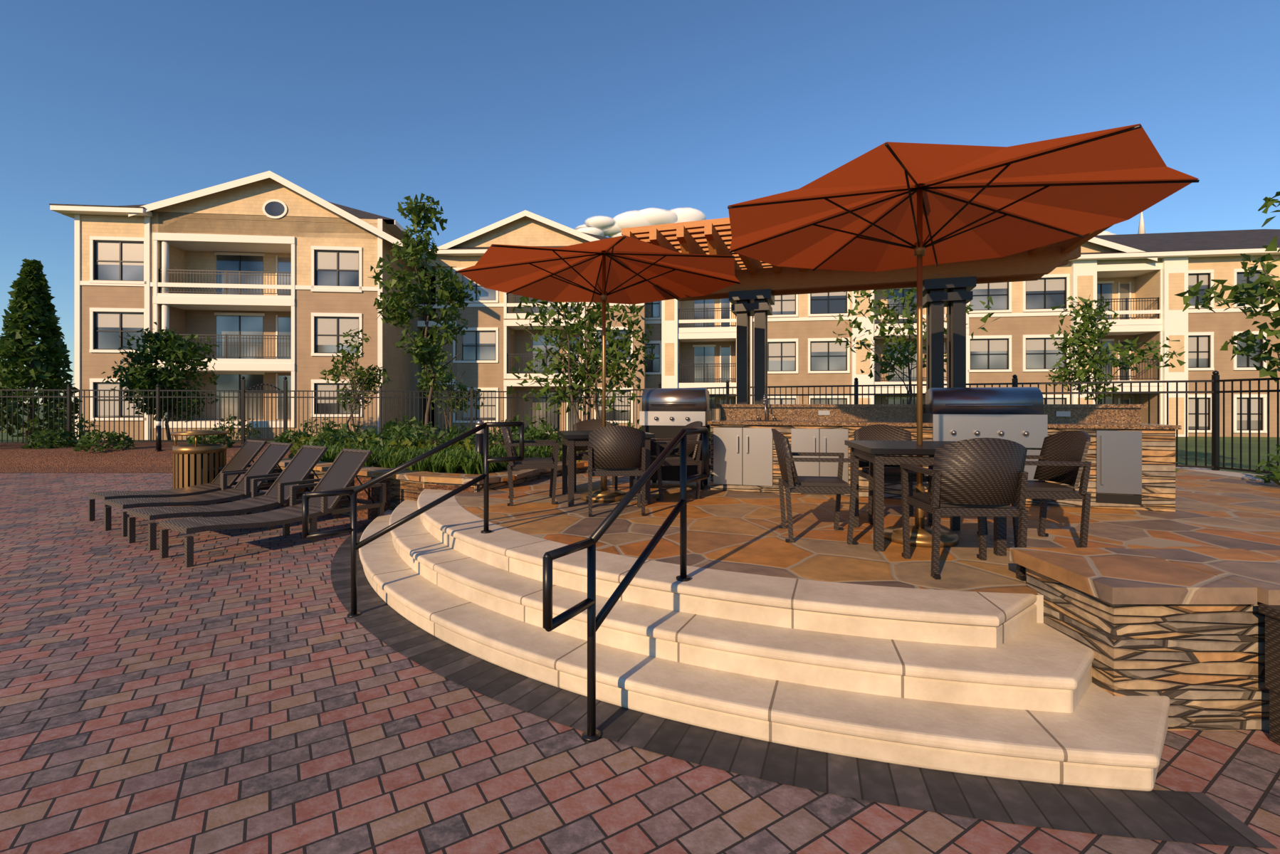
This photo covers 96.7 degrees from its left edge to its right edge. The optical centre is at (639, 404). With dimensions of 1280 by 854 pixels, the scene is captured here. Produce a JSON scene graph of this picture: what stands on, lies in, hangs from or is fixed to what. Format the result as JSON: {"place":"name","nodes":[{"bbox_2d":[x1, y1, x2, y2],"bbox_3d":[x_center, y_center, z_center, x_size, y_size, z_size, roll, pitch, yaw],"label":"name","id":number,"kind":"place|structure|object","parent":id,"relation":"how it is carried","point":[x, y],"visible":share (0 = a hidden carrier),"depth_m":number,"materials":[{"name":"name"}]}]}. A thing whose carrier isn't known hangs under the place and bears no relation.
{"place":"outdoors","nodes":[
{"label":"outdoors","id":0,"kind":"place"},
{"bbox_2d":[268,447,710,520],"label":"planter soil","id":1,"kind":"structure","parent":0,"point":[369,511],"depth_m":7.67,"materials":[{"name":"brown soil"}]},
{"bbox_2d":[229,490,266,501],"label":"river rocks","id":2,"kind":"object","parent":1,"relation":"on","point":[247,497],"visible":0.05,"depth_m":9.35,"materials":[{"name":"grey stone"}]},
{"bbox_2d":[288,434,588,471],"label":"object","id":3,"kind":"object","parent":1,"relation":"on","point":[302,440],"visible":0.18,"depth_m":9.36,"materials":[{"name":"green plant"}]},
{"bbox_2d":[474,420,483,474],"bbox_3d":[-2.138,0.610,7.600,0.146,0.800,0.150,0,0,0],"label":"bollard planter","id":4,"kind":"object","parent":1,"relation":"on","point":[479,441],"visible":0.45,"depth_m":7.55,"materials":[{"name":"black metal"}]},
{"bbox_2d":[506,296,655,422],"bbox_3d":[-0.918,-0.726,10.749,2.727,3.494,2.765,0,0,33],"label":"tree","id":5,"kind":"object","parent":1,"relation":"on","point":[585,375],"visible":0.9,"depth_m":10.53,"materials":[{"name":"green plant"}]},
{"bbox_2d":[0,439,1279,475],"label":"terrain","id":6,"kind":"structure","parent":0,"point":[1200,452],"depth_m":13.31,"materials":[{"name":"green plant"}]},
{"bbox_2d":[101,321,219,439],"bbox_3d":[-15.729,-0.751,18.812,3.110,3.909,3.060,0,0,-39],"label":"round tree","id":7,"kind":"object","parent":6,"relation":"on","point":[171,348],"visible":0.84,"depth_m":18.56,"materials":[{"name":"green plant"}]},
{"bbox_2d":[49,170,462,439],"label":"building","id":8,"kind":"structure","parent":6,"relation":"on","point":[260,278],"depth_m":25.34,"materials":[{"name":"beige paint"}]},
{"bbox_2d":[0,440,710,472],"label":"mulch beds","id":9,"kind":"object","parent":6,"relation":"on","point":[144,457],"visible":0.21,"depth_m":13.73,"materials":[{"name":"brown soil"}]},
{"bbox_2d":[0,353,69,439],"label":"tree","id":10,"kind":"object","parent":9,"relation":"on","point":[25,401],"visible":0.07,"depth_m":17.12,"materials":[{"name":"green plant"}]},
{"bbox_2d":[0,258,86,444],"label":"arborvitae","id":11,"kind":"object","parent":9,"relation":"on","point":[32,305],"visible":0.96,"depth_m":16.07,"materials":[{"name":"green plant"}]},
{"bbox_2d":[154,418,162,451],"bbox_3d":[-12.000,0.757,14.200,0.146,0.800,0.150,0,0,0],"label":"bollard light","id":12,"kind":"object","parent":9,"relation":"on","point":[158,434],"visible":1,"depth_m":14.16,"materials":[{"name":"black metal"}]},
{"bbox_2d":[319,328,392,434],"bbox_3d":[-9.381,-0.647,18.879,2.382,3.648,1.704,0,0,39],"label":"tree","id":13,"kind":"object","parent":6,"relation":"on","point":[359,371],"visible":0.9,"depth_m":18.57,"materials":[{"name":"green plant"}]},
{"bbox_2d":[368,192,480,439],"bbox_3d":[-4.959,-1.815,12.948,1.703,5.947,2.426,0,0,33],"label":"young tree","id":14,"kind":"object","parent":6,"relation":"on","point":[400,314],"visible":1,"depth_m":12.80,"materials":[{"name":"green plant"}]},
{"bbox_2d":[414,350,484,434],"bbox_3d":[-6.619,-0.298,19.665,2.196,3.062,2.537,0,0,0],"label":"tree","id":15,"kind":"object","parent":6,"relation":"on","point":[442,374],"visible":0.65,"depth_m":19.39,"materials":[{"name":"green plant"}]},
{"bbox_2d":[0,473,1279,853],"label":"pavers","id":16,"kind":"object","parent":6,"relation":"on","point":[246,691],"depth_m":2.58,"materials":[{"name":"red brick"}]},
{"bbox_2d":[87,439,279,521],"bbox_3d":[-6.596,1.073,8.374,0.750,0.995,2.093,0,0,32],"label":"chaise","id":17,"kind":"object","parent":16,"relation":"on","point":[243,457],"visible":0.55,"depth_m":8.49,"materials":[{"name":"brown fabric"}]},
{"bbox_2d":[170,429,228,506],"bbox_3d":[-6.950,0.990,9.000,0.720,1.160,0.720,0,0,0],"label":"trash receptacle","id":18,"kind":"object","parent":16,"relation":"on","point":[190,462],"visible":0.7,"depth_m":8.73,"materials":[{"name":"brown metal"}]},
{"bbox_2d":[103,442,305,536],"bbox_3d":[-5.837,1.073,7.794,0.750,0.995,2.093,0,0,32],"label":"chaise","id":19,"kind":"object","parent":16,"relation":"on","point":[268,460],"visible":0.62,"depth_m":7.83,"materials":[{"name":"brown fabric"}]},
{"bbox_2d":[126,444,339,551],"bbox_3d":[-4.965,1.073,7.149,0.750,0.995,2.093,0,0,32],"label":"chaise","id":20,"kind":"object","parent":16,"relation":"on","point":[300,466],"visible":0.76,"depth_m":7.18,"materials":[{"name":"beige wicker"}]},
{"bbox_2d":[158,448,385,568],"bbox_3d":[-4.070,1.073,6.519,0.750,0.995,2.093,0,0,32],"label":"chaise","id":21,"kind":"object","parent":16,"relation":"on","point":[344,469],"visible":0.83,"depth_m":6.62,"materials":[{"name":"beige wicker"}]},
{"bbox_2d":[301,421,523,617],"bbox_3d":[-1.704,0.859,4.493,1.653,1.421,0.090,0,0,-32],"label":"handrail","id":22,"kind":"object","parent":16,"relation":"on","point":[352,530],"visible":1,"depth_m":4.38,"materials":[{"name":"black"}]},
{"bbox_2d":[267,458,641,519],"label":"planter wall","id":23,"kind":"structure","parent":16,"relation":"on","point":[444,479],"depth_m":7.49,"materials":[{"name":"beige stone"}]},
{"bbox_2d":[542,427,708,742],"bbox_3d":[0.018,0.859,3.085,0.090,1.421,1.593,0,0,32],"label":"handrail","id":24,"kind":"object","parent":16,"relation":"on","point":[591,734],"visible":1,"depth_m":2.76,"materials":[{"name":"black metal"}]},
{"bbox_2d":[358,489,1170,791],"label":"steps","id":25,"kind":"structure","parent":16,"relation":"on","point":[1002,685],"depth_m":2.95,"materials":[{"name":"beige stone"}]},
{"bbox_2d":[330,522,1277,849],"bbox_3d":[-1.099,1.566,4.337,8.066,0.001,1.672,0,0,43],"label":"paver border","id":26,"kind":"object","parent":16,"relation":"on","point":[1182,817],"visible":0.81,"depth_m":2.43,"materials":[{"name":"grey brick"}]},
{"bbox_2d":[1009,547,1279,730],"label":"retaining wall","id":27,"kind":"structure","parent":16,"relation":"on","point":[1183,630],"depth_m":2.74,"materials":[{"name":"beige stone"}]},
{"bbox_2d":[1032,467,1279,622],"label":"patio","id":28,"kind":"structure","parent":16,"relation":"on","point":[1039,603],"depth_m":8.51,"materials":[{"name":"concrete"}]},
{"bbox_2d":[455,468,1279,595],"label":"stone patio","id":29,"kind":"structure","parent":28,"relation":"on","point":[741,532],"depth_m":4.90,"materials":[{"name":"brown stone"}]},
{"bbox_2d":[501,426,558,506],"bbox_3d":[-1.229,0.635,6.306,0.625,0.871,0.555,0,0,-12],"label":"chair","id":30,"kind":"object","parent":29,"relation":"on","point":[510,443],"visible":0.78,"depth_m":6.09,"materials":[{"name":"wicker"}]},
{"bbox_2d":[573,419,617,491],"bbox_3d":[-0.581,0.635,7.300,0.555,0.871,0.625,0,0,-7],"label":"chair","id":31,"kind":"object","parent":29,"relation":"on","point":[590,425],"visible":0.39,"depth_m":7.49,"materials":[{"name":"wicker"}]},
{"bbox_2d":[455,235,740,502],"bbox_3d":[-0.410,-0.400,6.480,3.000,2.940,3.001,0,0,-33],"label":"umbrella","id":32,"kind":"object","parent":29,"relation":"on","point":[623,270],"visible":0.96,"depth_m":6.60,"materials":[{"name":"orange fabric"}]},
{"bbox_2d":[558,430,654,506],"bbox_3d":[-0.410,0.695,6.480,0.960,0.750,0.960,0,0,-12],"label":"table","id":33,"kind":"object","parent":29,"relation":"on","point":[572,439],"visible":0.61,"depth_m":6.13,"materials":[{"name":"wicker"}]},
{"bbox_2d":[587,425,645,516],"bbox_3d":[-0.240,0.635,5.660,0.555,0.871,0.625,0,0,-6],"label":"chair","id":34,"kind":"object","parent":29,"relation":"on","point":[616,450],"visible":0.99,"depth_m":5.43,"materials":[{"name":"wicker"}]},
{"bbox_2d":[640,387,711,489],"bbox_3d":[0.473,0.430,7.463,0.840,1.280,0.664,0,0,14],"label":"barbecue grill","id":35,"kind":"object","parent":29,"relation":"on","point":[670,413],"visible":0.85,"depth_m":7.21,"materials":[{"name":"silver metal"}]},
{"bbox_2d":[650,421,702,501],"bbox_3d":[0.409,0.635,6.656,0.625,0.871,0.555,0,0,-16],"label":"chair","id":36,"kind":"object","parent":29,"relation":"on","point":[694,443],"visible":0.58,"depth_m":6.45,"materials":[{"name":"wicker"}]},
{"bbox_2d":[770,428,858,544],"bbox_3d":[1.393,0.635,4.650,0.625,0.871,0.555,0,0,8],"label":"chair","id":37,"kind":"object","parent":29,"relation":"on","point":[791,480],"visible":1,"depth_m":4.42,"materials":[{"name":"wicker"}]},
{"bbox_2d":[621,217,1113,404],"bbox_3d":[2.645,-0.515,7.446,5.150,3.170,3.200,0,0,18],"label":"pergola","id":38,"kind":"object","parent":29,"relation":"on","point":[762,285],"visible":0.45,"depth_m":7.06,"materials":[{"name":"black wood"}]},
{"bbox_2d":[853,424,933,525],"bbox_3d":[2.349,0.635,5.348,0.555,0.871,0.625,0,0,5],"label":"chair","id":39,"kind":"object","parent":29,"relation":"on","point":[878,432],"visible":0.48,"depth_m":5.50,"materials":[{"name":"wicker"}]},
{"bbox_2d":[844,440,1006,555],"bbox_3d":[2.220,0.695,4.520,0.960,0.750,0.960,0,0,9],"label":"table","id":40,"kind":"object","parent":29,"relation":"on","point":[874,452],"visible":0.55,"depth_m":4.15,"materials":[{"name":"wicker"}]},
{"bbox_2d":[707,387,1181,511],"bbox_3d":[3.253,0.440,6.846,4.760,1.260,1.120,0,0,18],"label":"outdoor kitchen","id":41,"kind":"object","parent":29,"relation":"on","point":[1130,457],"visible":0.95,"depth_m":6.33,"materials":[{"name":"stone"}]},
{"bbox_2d":[727,123,1199,547],"bbox_3d":[2.220,-0.400,4.520,3.000,2.940,3.001,0,0,-35],"label":"umbrella","id":42,"kind":"object","parent":29,"relation":"on","point":[893,206],"visible":0.95,"depth_m":4.43,"materials":[{"name":"orange fabric"}]},
{"bbox_2d":[899,437,1027,580],"bbox_3d":[2.092,0.635,3.692,0.555,0.871,0.625,0,0,4],"label":"chair","id":43,"kind":"object","parent":29,"relation":"on","point":[981,479],"visible":0.98,"depth_m":3.47,"materials":[{"name":"wicker"}]},
{"bbox_2d":[977,430,1091,547],"bbox_3d":[3.047,0.635,4.391,0.625,0.871,0.555,0,0,7],"label":"chair","id":44,"kind":"object","parent":29,"relation":"on","point":[1061,457],"visible":0.69,"depth_m":4.26,"materials":[{"name":"wicker"}]},
{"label":"bed","id":45,"kind":"object","parent":16,"relation":"on","visible":0},
{"bbox_2d":[292,439,585,474],"bbox_3d":[1.559,0.857,7.449,15.522,0.486,4.733,0,0,24],"label":"liriope","id":46,"kind":"object","parent":45,"relation":"on","point":[446,460],"visible":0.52,"depth_m":8.12,"materials":[{"name":"green plant"}]},
{"bbox_2d":[0,370,1279,474],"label":"fence","id":47,"kind":"object","parent":6,"relation":"on","point":[1214,381],"visible":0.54,"depth_m":15.18,"materials":[{"name":"black metal"}]},
{"bbox_2d":[240,375,287,444],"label":"fence gate","id":48,"kind":"structure","parent":47,"relation":"attached to","point":[243,411],"depth_m":16.27,"materials":[{"name":"black metal"}]},
{"bbox_2d":[21,413,1279,485],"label":"green shrubs","id":49,"kind":"object","parent":6,"relation":"on","point":[530,433],"visible":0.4,"depth_m":11.72,"materials":[{"name":"green plant"}]},
{"bbox_2d":[830,287,1000,404],"bbox_3d":[5.191,-0.781,11.265,2.504,3.718,2.774,0,0,0],"label":"tree","id":50,"kind":"object","parent":6,"relation":"on","point":[890,358],"visible":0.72,"depth_m":11.18,"materials":[{"name":"green plant"}]},
{"bbox_2d":[645,212,1279,437],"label":"building","id":51,"kind":"structure","parent":6,"relation":"on","point":[1140,279],"depth_m":29.26,"materials":[{"name":"beige paint"}]},
{"bbox_2d":[1045,294,1186,404],"bbox_3d":[11.992,-0.877,14.764,3.046,4.062,2.621,0,0,-19],"label":"tree","id":52,"kind":"object","parent":6,"relation":"on","point":[1081,352],"visible":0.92,"depth_m":14.65,"materials":[{"name":"green plant"}]},
{"bbox_2d":[1173,191,1279,383],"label":"tree","id":53,"kind":"object","parent":6,"relation":"on","point":[1251,290],"visible":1,"depth_m":8.50,"materials":[{"name":"green plant"}]},
{"bbox_2d":[0,405,1279,439],"bbox_3d":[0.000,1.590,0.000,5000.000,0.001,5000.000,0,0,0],"label":"ground sheet","id":54,"kind":"object","parent":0,"point":[41,417],"depth_m":27.36,"materials":[{"name":"green plant"}]},
{"bbox_2d":[422,210,645,434],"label":"building","id":55,"kind":"structure","parent":54,"relation":"on","point":[492,347],"depth_m":30.36,"materials":[{"name":"beige paint"}]},
{"bbox_2d":[0,0,1279,405],"label":"sky","id":56,"kind":"structure","parent":0,"point":[569,113],"materials":[{"name":"blue"}]},
{"bbox_2d":[574,207,1116,237],"bbox_3d":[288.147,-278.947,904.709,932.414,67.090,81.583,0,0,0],"label":"cloud","id":57,"kind":"structure","parent":0,"point":[604,226],"depth_m":872.40,"materials":[{"name":"white"}]},
{"bbox_2d":[1258,604,1279,746],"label":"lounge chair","id":58,"kind":"object","parent":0,"point":[1271,613],"visible":1,"depth_m":2.64,"materials":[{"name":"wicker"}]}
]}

